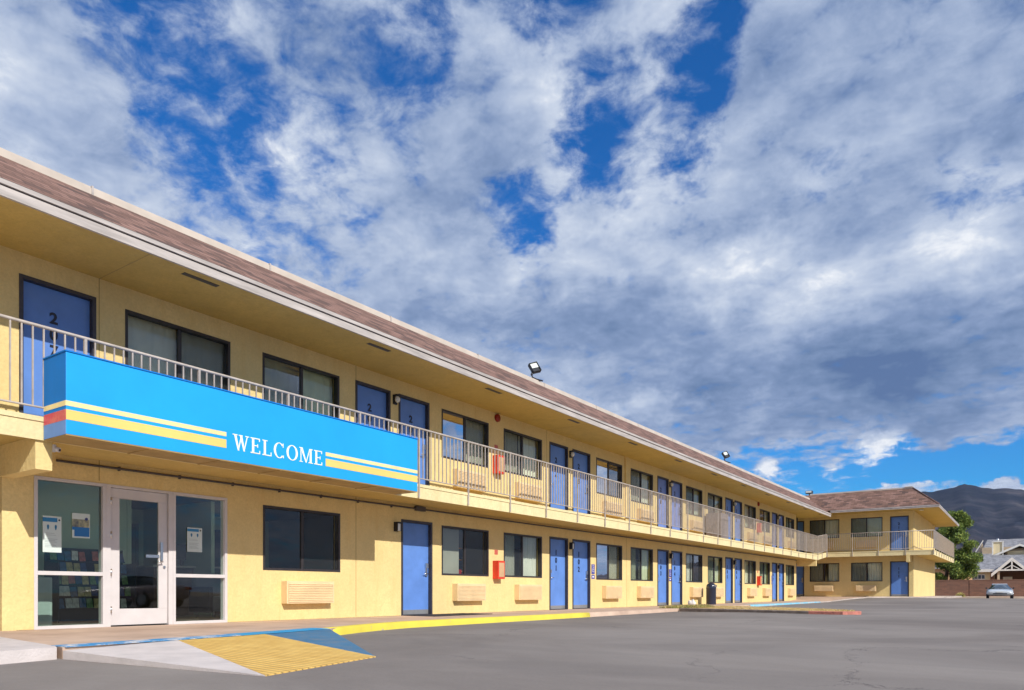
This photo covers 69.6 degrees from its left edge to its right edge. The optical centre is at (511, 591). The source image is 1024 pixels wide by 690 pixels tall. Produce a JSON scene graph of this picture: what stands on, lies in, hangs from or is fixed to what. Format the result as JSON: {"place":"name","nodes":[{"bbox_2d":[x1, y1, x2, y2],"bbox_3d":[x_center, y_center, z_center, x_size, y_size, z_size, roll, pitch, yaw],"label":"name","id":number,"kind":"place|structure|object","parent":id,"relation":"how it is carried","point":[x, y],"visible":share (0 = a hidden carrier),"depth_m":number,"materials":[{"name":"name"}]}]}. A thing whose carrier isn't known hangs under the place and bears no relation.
{"place":"outdoors","nodes":[
{"label":"outdoors","id":0,"kind":"place"},
{"bbox_2d":[38,577,51,625],"bbox_3d":[-7.235,0.143,10.990,0.460,0.720,0.500,0,0,35],"label":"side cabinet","id":1,"kind":"object","parent":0,"point":[44,600],"visible":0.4,"depth_m":10.98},
{"bbox_2d":[136,565,220,614],"bbox_3d":[-7.040,-0.029,16.470,0.820,1.060,2.500,0,0,35],"label":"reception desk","id":2,"kind":"object","parent":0,"point":[146,586],"visible":0.27,"depth_m":15.63,"materials":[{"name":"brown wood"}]},
{"bbox_2d":[176,544,185,565],"bbox_3d":[-7.236,-0.800,16.119,0.200,0.480,0.540,0,0,35],"label":"monitor","id":3,"kind":"object","parent":2,"relation":"on","point":[181,552],"visible":0.46,"depth_m":16.10,"materials":[{"name":"black paint"}]},
{"bbox_2d":[189,574,220,617],"bbox_3d":[-5.905,0.071,14.706,0.740,0.860,0.820,0,0,35],"label":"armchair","id":4,"kind":"object","parent":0,"point":[204,595],"visible":0.45,"depth_m":14.39,"materials":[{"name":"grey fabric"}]},
{"bbox_2d":[0,601,819,658],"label":"sidewalk","id":5,"kind":"structure","parent":0,"point":[77,635],"depth_m":10.32,"materials":[{"name":"concrete"}]},
{"bbox_2d":[51,634,240,646],"bbox_3d":[-3.777,0.511,7.831,0.322,0.006,2.119,0,0,27],"label":"painted edge","id":6,"kind":"object","parent":5,"relation":"on","point":[137,641],"visible":1,"depth_m":7.70,"materials":[{"name":"blue paint"}]},
{"bbox_2d":[232,628,328,635],"bbox_3d":[-3.002,0.511,9.553,0.353,0.006,1.765,0,0,22],"label":"painted edge","id":7,"kind":"object","parent":5,"relation":"on","point":[275,631],"visible":0.91,"depth_m":9.45,"materials":[{"name":"blue paint"}]},
{"bbox_2d":[0,147,830,630],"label":"motel wing","id":8,"kind":"structure","parent":5,"relation":"on","point":[82,259],"depth_m":14.12,"materials":[{"name":"paint"}]},
{"bbox_2d":[43,515,60,552],"bbox_3d":[-6.354,-0.797,10.170,0.006,0.500,0.240,0,0,35],"label":"poster","id":9,"kind":"object","parent":8,"relation":"attached to","point":[51,533],"visible":1,"depth_m":10.17,"materials":[{"name":"paper"}]},
{"bbox_2d":[19,273,95,416],"bbox_3d":[-6.353,-3.197,10.260,0.182,2.100,0.990,0,0,35],"label":"door","id":10,"kind":"structure","parent":8,"relation":"in","point":[41,302],"depth_m":10.13,"materials":[{"name":"blue paint"}]},
{"bbox_2d":[72,513,89,538],"bbox_3d":[-6.137,-0.942,10.482,0.006,0.350,0.240,0,0,35],"label":"poster","id":11,"kind":"object","parent":8,"relation":"attached to","point":[80,525],"visible":1,"depth_m":10.47,"materials":[{"name":"paper"}]},
{"bbox_2d":[44,548,135,622],"bbox_3d":[-7.222,-0.122,12.637,0.500,1.250,1.280,0,0,35],"label":"brochure rack","id":12,"kind":"object","parent":8,"relation":"on","point":[74,614],"visible":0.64,"depth_m":12.63,"materials":[{"name":"black paint"}]},
{"bbox_2d":[59,562,66,570],"bbox_3d":[-7.500,-0.415,12.292,0.012,0.165,0.100,-14,-6,34],"label":"leaflet","id":13,"kind":"object","parent":12,"relation":"in","point":[62,565],"visible":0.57,"depth_m":12.29,"materials":[{"name":"paper"}]},
{"bbox_2d":[61,575,67,584],"bbox_3d":[-7.443,-0.200,12.252,0.012,0.165,0.100,-15,-11,34],"label":"leaflet","id":14,"kind":"object","parent":12,"relation":"in","point":[64,578],"visible":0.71,"depth_m":12.24,"materials":[{"name":"paper"}]},
{"bbox_2d":[63,586,69,595],"bbox_3d":[-7.390,-0.014,12.205,0.012,0.165,0.100,-15,-6,34],"label":"leaflet","id":15,"kind":"object","parent":12,"relation":"in","point":[66,590],"visible":1,"depth_m":12.20,"materials":[{"name":"paper"}]},
{"bbox_2d":[64,551,71,560],"bbox_3d":[-7.497,-0.602,12.418,0.012,0.165,0.100,-14,-6,34],"label":"leaflet","id":16,"kind":"object","parent":12,"relation":"in","point":[67,555],"visible":1,"depth_m":12.41,"materials":[{"name":"paper"}]},
{"bbox_2d":[65,598,72,607],"bbox_3d":[-7.329,0.188,12.171,0.012,0.165,0.100,-15,-7,34],"label":"leaflet","id":17,"kind":"object","parent":12,"relation":"in","point":[68,602],"visible":1,"depth_m":12.16,"materials":[{"name":"paper"}]},
{"bbox_2d":[69,587,77,596],"bbox_3d":[-7.326,-0.001,12.297,0.012,0.165,0.100,-15,-4,34],"label":"leaflet","id":18,"kind":"object","parent":12,"relation":"in","point":[73,591],"visible":1,"depth_m":12.29,"materials":[{"name":"paper"}]},
{"bbox_2d":[71,551,77,560],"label":"leaflet","id":19,"kind":"object","parent":12,"relation":"in","point":[74,555],"visible":1,"depth_m":12.50,"materials":[{"name":"paper"}]},
{"bbox_2d":[72,598,78,607],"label":"leaflet","id":20,"kind":"object","parent":12,"relation":"in","point":[75,602],"visible":1,"depth_m":12.25,"materials":[{"name":"paper"}]},
{"bbox_2d":[78,552,85,560],"bbox_3d":[-7.367,-0.604,12.606,0.012,0.165,0.100,-14,-6,34],"label":"leaflet","id":21,"kind":"object","parent":12,"relation":"in","point":[81,555],"visible":1,"depth_m":12.60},
{"bbox_2d":[79,598,85,607],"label":"leaflet","id":22,"kind":"object","parent":12,"relation":"in","point":[82,602],"visible":1,"depth_m":12.34,"materials":[{"name":"paper"}]},
{"bbox_2d":[86,598,92,607],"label":"leaflet","id":23,"kind":"object","parent":12,"relation":"in","point":[89,602],"visible":1,"depth_m":12.43,"materials":[{"name":"paper"}]},
{"bbox_2d":[90,586,97,595],"bbox_3d":[-7.138,-0.017,12.568,0.012,0.165,0.100,-15,-7,34],"label":"leaflet","id":24,"kind":"object","parent":12,"relation":"in","point":[94,591],"visible":1,"depth_m":12.56,"materials":[{"name":"paper"}]},
{"bbox_2d":[110,488,166,624],"bbox_3d":[-5.645,-0.519,11.160,0.125,2.025,0.896,0,0,35],"label":"glass door","id":25,"kind":"structure","parent":8,"relation":"in","point":[133,616],"depth_m":11.18,"materials":[{"name":"white paint"}]},
{"bbox_2d":[131,523,220,566],"bbox_3d":[-8.285,-0.547,17.763,0.060,2.080,3.500,0,0,35],"label":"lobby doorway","id":26,"kind":"structure","parent":8,"relation":"in","point":[134,527],"depth_m":17.11,"materials":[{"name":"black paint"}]},
{"bbox_2d":[125,309,229,390],"bbox_3d":[-5.342,-3.657,11.756,0.219,1.220,1.821,0,0,35],"label":"window","id":27,"kind":"structure","parent":8,"relation":"in","point":[143,333],"depth_m":11.73,"materials":[{"name":"black glass"}]},
{"bbox_2d":[187,527,201,551],"bbox_3d":[-5.137,-0.842,11.918,0.006,0.390,0.260,0,0,35],"label":"poster","id":28,"kind":"object","parent":8,"relation":"attached to","point":[194,539],"visible":1,"depth_m":11.91,"materials":[{"name":"paper"}]},
{"bbox_2d":[262,352,339,417],"bbox_3d":[-3.972,-3.657,13.725,0.219,1.220,1.810,0,0,35],"label":"window","id":29,"kind":"structure","parent":8,"relation":"in","point":[277,372],"depth_m":13.69,"materials":[{"name":"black glass"}]},
{"bbox_2d":[263,505,339,571],"bbox_3d":[-3.918,-0.959,13.713,0.116,1.145,1.780,0,0,35],"label":"window","id":30,"kind":"structure","parent":8,"relation":"in","point":[301,511],"depth_m":13.71,"materials":[{"name":"brown metal"}]},
{"bbox_2d":[355,380,390,431],"bbox_3d":[-2.920,-3.197,15.194,0.182,2.100,0.990,0,0,35],"label":"door","id":31,"kind":"structure","parent":8,"relation":"in","point":[370,399],"depth_m":15.23,"materials":[{"name":"blue paint"}]},
{"bbox_2d":[393,394,400,404],"bbox_3d":[-2.440,-4.087,15.621,0.143,0.200,0.116,0,0,35],"label":"wall lamp","id":32,"kind":"object","parent":8,"relation":"attached to","point":[396,398],"visible":1,"depth_m":15.60,"materials":[{"name":"glass"}]},
{"bbox_2d":[394,522,401,531],"bbox_3d":[-2.428,-1.387,15.649,0.130,0.200,0.110,0,0,35],"label":"wall lamp","id":33,"kind":"object","parent":8,"relation":"attached to","point":[397,526],"visible":1,"depth_m":15.61,"materials":[{"name":"black paint"}]},
{"bbox_2d":[0,314,826,558],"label":"balcony railing","id":34,"kind":"object","parent":8,"relation":"attached to","point":[816,543],"visible":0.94,"depth_m":17.32,"materials":[{"name":"metal"}]},
{"bbox_2d":[43,349,417,494],"bbox_3d":[-3.748,-2.356,11.378,0.582,1.013,6.164,0,0,35],"label":"welcome sign","id":35,"kind":"object","parent":34,"relation":"attached to","point":[95,402],"visible":1,"depth_m":10.26,"materials":[{"name":"plastic"}]},
{"bbox_2d":[399,394,429,485],"bbox_3d":[-2.212,-3.197,16.212,0.182,2.100,0.990,0,0,35],"label":"door","id":36,"kind":"structure","parent":8,"relation":"in","point":[412,411],"depth_m":16.36,"materials":[{"name":"blue paint"}]},
{"bbox_2d":[401,519,432,615],"bbox_3d":[-2.161,-0.527,16.286,0.182,2.080,1.010,0,0,35],"label":"door","id":37,"kind":"structure","parent":8,"relation":"in","point":[416,536],"depth_m":16.33,"materials":[{"name":"blue paint"}]},
{"bbox_2d":[443,528,458,573],"bbox_3d":[-1.499,-0.957,17.354,0.012,1.140,0.760,0,0,35],"label":"roller blind","id":38,"kind":"object","parent":8,"relation":"attached to","point":[450,551],"visible":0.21,"depth_m":17.42,"materials":[{"name":"fabric"}]},
{"bbox_2d":[442,409,488,467],"bbox_3d":[-1.186,-3.657,17.729,0.219,1.220,1.829,0,0,35],"label":"window","id":39,"kind":"structure","parent":8,"relation":"in","point":[456,425],"depth_m":17.67,"materials":[{"name":"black glass"}]},
{"bbox_2d":[442,525,488,575],"bbox_3d":[-1.145,-0.959,17.699,0.116,1.145,1.810,0,0,35],"label":"window","id":40,"kind":"structure","parent":8,"relation":"in","point":[486,533],"depth_m":17.70,"materials":[{"name":"brown metal"}]},
{"bbox_2d":[493,445,503,474],"bbox_3d":[-0.331,-3.357,18.624,0.176,0.740,0.300,0,0,35],"label":"extinguisher cabinet","id":41,"kind":"object","parent":8,"relation":"attached to","point":[499,463],"visible":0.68,"depth_m":18.53,"materials":[{"name":"metal"}]},
{"bbox_2d":[493,550,504,578],"bbox_3d":[-0.331,-0.697,18.624,0.176,0.740,0.300,0,0,35],"label":"extinguisher cabinet","id":42,"kind":"object","parent":8,"relation":"attached to","point":[498,569],"visible":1,"depth_m":18.53,"materials":[{"name":"metal"}]},
{"bbox_2d":[499,563,503,576],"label":"cabinet window","id":43,"kind":"structure","parent":42,"relation":"in","point":[501,565],"depth_m":18.57,"materials":[{"name":"clear glass"}]},
{"bbox_2d":[504,428,541,479],"bbox_3d":[0.211,-3.657,19.760,0.244,1.220,1.854,0,0,35],"label":"window","id":44,"kind":"structure","parent":8,"relation":"in","point":[526,444],"depth_m":19.92,"materials":[{"name":"black glass"}]},
{"bbox_2d":[504,532,541,577],"bbox_3d":[0.216,-0.959,19.765,0.241,1.245,1.886,0,0,35],"label":"window","id":45,"kind":"structure","parent":8,"relation":"in","point":[527,542],"depth_m":20.11,"materials":[{"name":"black glass"}]},
{"bbox_2d":[528,361,542,381],"bbox_3d":[0.650,-6.134,20.451,0.392,0.570,0.238,0,0,-26],"label":"floodlight","id":46,"kind":"object","parent":8,"relation":"on","point":[534,368],"visible":1,"depth_m":20.41,"materials":[{"name":"black paint"}]},
{"bbox_2d":[549,441,567,509],"bbox_3d":[1.282,-3.197,21.236,0.182,2.100,1.030,0,0,35],"label":"door","id":47,"kind":"structure","parent":8,"relation":"in","point":[558,454],"depth_m":21.31,"materials":[{"name":"blue paint"}]},
{"bbox_2d":[549,536,567,609],"bbox_3d":[1.282,-0.527,21.236,0.182,2.080,1.030,0,0,35],"label":"door","id":48,"kind":"structure","parent":8,"relation":"in","point":[558,547],"depth_m":21.31,"materials":[{"name":"blue paint"}]},
{"bbox_2d":[572,449,589,513],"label":"door","id":49,"kind":"structure","parent":8,"relation":"in","point":[581,460],"depth_m":22.39,"materials":[{"name":"blue paint"}]},
{"bbox_2d":[572,539,589,608],"bbox_3d":[2.036,-0.527,22.319,0.182,2.080,1.090,0,0,35],"label":"door","id":50,"kind":"structure","parent":8,"relation":"in","point":[581,551],"depth_m":22.37,"materials":[{"name":"blue paint"}]},
{"bbox_2d":[596,457,621,498],"bbox_3d":[3.109,-3.657,23.814,0.116,1.120,1.810,0,0,35],"label":"window","id":51,"kind":"structure","parent":8,"relation":"in","point":[604,468],"depth_m":23.78,"materials":[{"name":"grey glass"}]},
{"bbox_2d":[596,543,621,579],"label":"window","id":52,"kind":"structure","parent":8,"relation":"in","point":[606,554],"depth_m":23.78,"materials":[{"name":"grey glass"}]},
{"bbox_2d":[631,468,652,504],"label":"window","id":53,"kind":"structure","parent":8,"relation":"in","point":[638,478],"depth_m":25.88,"materials":[{"name":"glass"}]},
{"bbox_2d":[631,547,652,580],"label":"window","id":54,"kind":"structure","parent":8,"relation":"in","point":[643,553],"depth_m":26.03,"materials":[{"name":"glass"}]},
{"bbox_2d":[657,476,668,527],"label":"door","id":55,"kind":"structure","parent":8,"relation":"in","point":[662,483],"depth_m":27.45,"materials":[{"name":"blue paint"}]},
{"bbox_2d":[657,549,668,605],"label":"door","id":56,"kind":"structure","parent":8,"relation":"in","point":[662,555],"depth_m":27.45,"materials":[{"name":"blue paint"}]},
{"bbox_2d":[671,480,681,530],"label":"door","id":57,"kind":"structure","parent":8,"relation":"in","point":[676,490],"depth_m":28.55,"materials":[{"name":"blue paint"}]},
{"bbox_2d":[671,551,681,604],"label":"door","id":58,"kind":"structure","parent":8,"relation":"in","point":[676,562],"depth_m":28.55,"materials":[{"name":"blue paint"}]},
{"bbox_2d":[686,486,701,516],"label":"window","id":59,"kind":"structure","parent":8,"relation":"in","point":[691,493],"depth_m":30.10,"materials":[{"name":"glass"}]},
{"bbox_2d":[686,553,701,582],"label":"window","id":60,"kind":"structure","parent":8,"relation":"in","point":[693,562],"depth_m":30.12,"materials":[{"name":"grey metal"}]},
{"bbox_2d":[708,493,721,513],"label":"window","id":61,"kind":"structure","parent":8,"relation":"in","point":[712,498],"depth_m":32.13,"materials":[{"name":"glass"}]},
{"bbox_2d":[708,556,721,582],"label":"window","id":62,"kind":"structure","parent":8,"relation":"in","point":[712,560],"depth_m":32.14,"materials":[{"name":"glass"}]},
{"bbox_2d":[725,497,732,539],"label":"door","id":63,"kind":"structure","parent":8,"relation":"in","point":[728,502],"depth_m":33.68,"materials":[{"name":"blue paint"}]},
{"bbox_2d":[725,557,732,602],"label":"door","id":64,"kind":"structure","parent":8,"relation":"in","point":[728,561],"depth_m":33.57,"materials":[{"name":"blue paint"}]},
{"bbox_2d":[735,500,741,540],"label":"door","id":65,"kind":"structure","parent":8,"relation":"in","point":[738,508],"depth_m":34.55,"materials":[{"name":"blue paint"}]},
{"bbox_2d":[735,558,741,602],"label":"door","id":66,"kind":"structure","parent":8,"relation":"in","point":[738,567],"depth_m":34.75,"materials":[{"name":"blue paint"}]},
{"bbox_2d":[745,504,755,529],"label":"window","id":67,"kind":"structure","parent":8,"relation":"in","point":[748,509],"depth_m":36.70,"materials":[{"name":"grey glass"}]},
{"bbox_2d":[745,560,755,583],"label":"window","id":68,"kind":"structure","parent":8,"relation":"in","point":[748,564],"depth_m":36.33,"materials":[{"name":"grey glass"}]},
{"bbox_2d":[760,509,769,532],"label":"window","id":69,"kind":"structure","parent":8,"relation":"in","point":[762,512],"depth_m":38.07,"materials":[{"name":"grey glass"}]},
{"bbox_2d":[760,562,769,584],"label":"window","id":70,"kind":"structure","parent":8,"relation":"in","point":[762,564],"depth_m":38.66,"materials":[{"name":"glass"}]},
{"bbox_2d":[772,512,777,547],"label":"door","id":71,"kind":"structure","parent":8,"relation":"in","point":[774,515],"depth_m":39.92,"materials":[{"name":"blue paint"}]},
{"bbox_2d":[772,562,777,600],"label":"door","id":72,"kind":"structure","parent":8,"relation":"in","point":[774,565],"depth_m":39.90,"materials":[{"name":"blue paint"}]},
{"bbox_2d":[779,514,783,548],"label":"door","id":73,"kind":"structure","parent":8,"relation":"in","point":[781,521],"depth_m":40.74,"materials":[{"name":"blue paint"}]},
{"bbox_2d":[779,563,783,600],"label":"door","id":74,"kind":"structure","parent":8,"relation":"in","point":[781,571],"depth_m":40.91,"materials":[{"name":"blue paint"}]},
{"bbox_2d":[786,517,793,536],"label":"window","id":75,"kind":"structure","parent":8,"relation":"in","point":[790,522],"depth_m":42.49,"materials":[{"name":"grey glass"}]},
{"bbox_2d":[786,565,793,584],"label":"window","id":76,"kind":"structure","parent":8,"relation":"in","point":[787,566],"depth_m":42.22,"materials":[{"name":"grey glass"}]},
{"bbox_2d":[706,582,716,604],"bbox_3d":[8.103,0.065,29.934,0.414,0.897,0.408,0,0,35],"label":"litter bin","id":77,"kind":"object","parent":5,"relation":"on","point":[711,593],"visible":0.97,"depth_m":29.77,"materials":[{"name":"metal"}]},
{"bbox_2d":[404,613,487,615],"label":"sidewalk","id":78,"kind":"structure","parent":0,"point":[453,614],"depth_m":16.25,"materials":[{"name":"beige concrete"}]},
{"bbox_2d":[0,598,1023,689],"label":"parking lot","id":79,"kind":"structure","parent":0,"point":[927,644],"depth_m":6.99,"materials":[{"name":"asphalt"}]},
{"bbox_2d":[0,637,56,663],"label":"footpath","id":80,"kind":"structure","parent":79,"relation":"on","point":[15,651],"depth_m":6.64,"materials":[{"name":"concrete"}]},
{"bbox_2d":[63,640,264,675],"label":"kerb ramp","id":81,"kind":"structure","parent":79,"relation":"on","point":[175,654],"depth_m":6.51,"materials":[{"name":"concrete"}]},
{"bbox_2d":[179,634,375,675],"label":"kerb ramp","id":82,"kind":"structure","parent":79,"relation":"on","point":[266,655],"depth_m":7.00,"materials":[{"name":"concrete"}]},
{"bbox_2d":[267,629,373,655],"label":"kerb ramp","id":83,"kind":"structure","parent":79,"relation":"on","point":[328,638],"depth_m":8.68,"materials":[{"name":"blue paint"}]},
{"bbox_2d":[327,612,589,634],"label":"kerb","id":84,"kind":"structure","parent":79,"relation":"on","point":[350,629],"depth_m":13.56,"materials":[{"name":"yellow paint"}]},
{"bbox_2d":[588,605,750,616],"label":"kerb","id":85,"kind":"structure","parent":79,"relation":"on","point":[607,613],"depth_m":20.14,"materials":[{"name":"concrete"}]},
{"bbox_2d":[679,607,860,614],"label":"planted island","id":86,"kind":"structure","parent":79,"relation":"on","point":[770,611],"depth_m":20.27,"materials":[{"name":"red paint"}]},
{"bbox_2d":[659,604,714,607],"bbox_3d":[6.028,0.453,23.987,1.650,0.120,3.487,0,0,35],"label":"ground cover","id":87,"kind":"object","parent":86,"relation":"on","point":[686,606],"visible":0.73,"depth_m":23.22,"materials":[{"name":"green plant"}]},
{"bbox_2d":[692,605,854,610],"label":"dry grass","id":88,"kind":"structure","parent":86,"relation":"on","point":[760,608],"depth_m":21.01,"materials":[{"name":"plant"}]},
{"bbox_2d":[750,602,820,606],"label":"kerb","id":89,"kind":"structure","parent":79,"relation":"on","point":[772,604],"depth_m":32.34,"materials":[{"name":"blue paint"}]},
{"bbox_2d":[834,597,944,600],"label":"kerb","id":90,"kind":"structure","parent":79,"relation":"on","point":[888,597],"depth_m":42.88,"materials":[{"name":"concrete"}]},
{"bbox_2d":[985,584,1013,597],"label":"parked car","id":91,"kind":"object","parent":79,"relation":"on","point":[999,590],"visible":1,"depth_m":57.54,"materials":[{"name":"white paint"}]},
{"bbox_2d":[0,0,1023,495],"label":"sky","id":92,"kind":"structure","parent":0,"point":[785,238],"materials":[{"name":"blue"}]},
{"bbox_2d":[706,513,728,538],"bbox_3d":[8.632,-2.707,30.905,0.665,1.120,0.900,0,0,35],"label":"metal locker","id":93,"kind":"object","parent":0,"point":[723,524],"visible":0.43,"depth_m":30.62,"materials":[{"name":"metal"}]},
{"bbox_2d":[791,597,857,600],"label":"sidewalk","id":94,"kind":"structure","parent":0,"point":[817,598],"depth_m":43.12,"materials":[{"name":"concrete"}]},
{"bbox_2d":[921,596,961,597],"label":"sidewalk","id":95,"kind":"structure","parent":0,"point":[944,596],"depth_m":46.49,"materials":[{"name":"concrete"}]},
{"bbox_2d":[796,486,958,596],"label":"motel wing","id":96,"kind":"structure","parent":95,"relation":"on","point":[890,571],"depth_m":44.71,"materials":[{"name":"paint"}]},
{"bbox_2d":[796,563,803,595],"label":"door","id":97,"kind":"structure","parent":96,"relation":"in","point":[799,569],"depth_m":46.93,"materials":[{"name":"blue paint"}]},
{"bbox_2d":[798,521,803,552],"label":"door","id":98,"kind":"structure","parent":96,"relation":"in","point":[800,523],"depth_m":46.84,"materials":[{"name":"blue paint"}]},
{"bbox_2d":[810,519,838,538],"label":"window","id":99,"kind":"structure","parent":96,"relation":"in","point":[817,527],"depth_m":46.11,"materials":[{"name":"grey glass"}]},
{"bbox_2d":[810,563,838,581],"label":"window","id":100,"kind":"structure","parent":96,"relation":"in","point":[816,572],"depth_m":46.08,"materials":[{"name":"grey glass"}]},
{"bbox_2d":[851,517,881,536],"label":"window","id":101,"kind":"structure","parent":96,"relation":"in","point":[872,524],"depth_m":44.75,"materials":[{"name":"grey glass"}]},
{"bbox_2d":[851,562,881,580],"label":"window","id":102,"kind":"structure","parent":96,"relation":"in","point":[858,570],"depth_m":44.76,"materials":[{"name":"grey glass"}]},
{"bbox_2d":[827,530,953,560],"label":"balcony railing","id":103,"kind":"object","parent":96,"relation":"on","point":[941,543],"visible":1,"depth_m":43.84,"materials":[{"name":"metal"}]},
{"bbox_2d":[890,515,908,550],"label":"door","id":104,"kind":"structure","parent":96,"relation":"in","point":[897,523],"depth_m":43.69,"materials":[{"name":"blue paint"}]},
{"bbox_2d":[890,561,908,595],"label":"door","id":105,"kind":"structure","parent":96,"relation":"in","point":[899,570],"depth_m":43.69,"materials":[{"name":"blue paint"}]},
{"bbox_2d":[922,484,1023,569],"bbox_3d":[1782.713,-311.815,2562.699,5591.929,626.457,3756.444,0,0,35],"label":"mountain","id":106,"kind":"structure","parent":0,"point":[994,514],"depth_m":3606.85,"materials":[{"name":"stone"}]},
{"bbox_2d":[959,596,1023,597],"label":"dirt verge","id":107,"kind":"structure","parent":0,"point":[989,597],"depth_m":62.30,"materials":[{"name":"soil"}]},
{"bbox_2d":[972,538,1023,579],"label":"house","id":108,"kind":"structure","parent":0,"point":[1004,558],"depth_m":85.28,"materials":[{"name":"beige"}]},
{"bbox_2d":[972,574,984,579],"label":"window","id":109,"kind":"structure","parent":108,"relation":"in","point":[981,576],"depth_m":84.56,"materials":[{"name":"glass"}]},
{"bbox_3d":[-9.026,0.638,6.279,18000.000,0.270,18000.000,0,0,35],"label":"ground","id":110,"kind":"structure","parent":0,"visible":0},
{"bbox_2d":[935,510,983,579],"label":"deciduous tree","id":111,"kind":"object","parent":110,"relation":"on","point":[963,566],"visible":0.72,"depth_m":66.93,"materials":[{"name":"green plant"}]},
{"bbox_2d":[935,579,1023,596],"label":"brick wall","id":112,"kind":"structure","parent":110,"relation":"on","point":[955,587],"depth_m":64.06,"materials":[{"name":"brick"}]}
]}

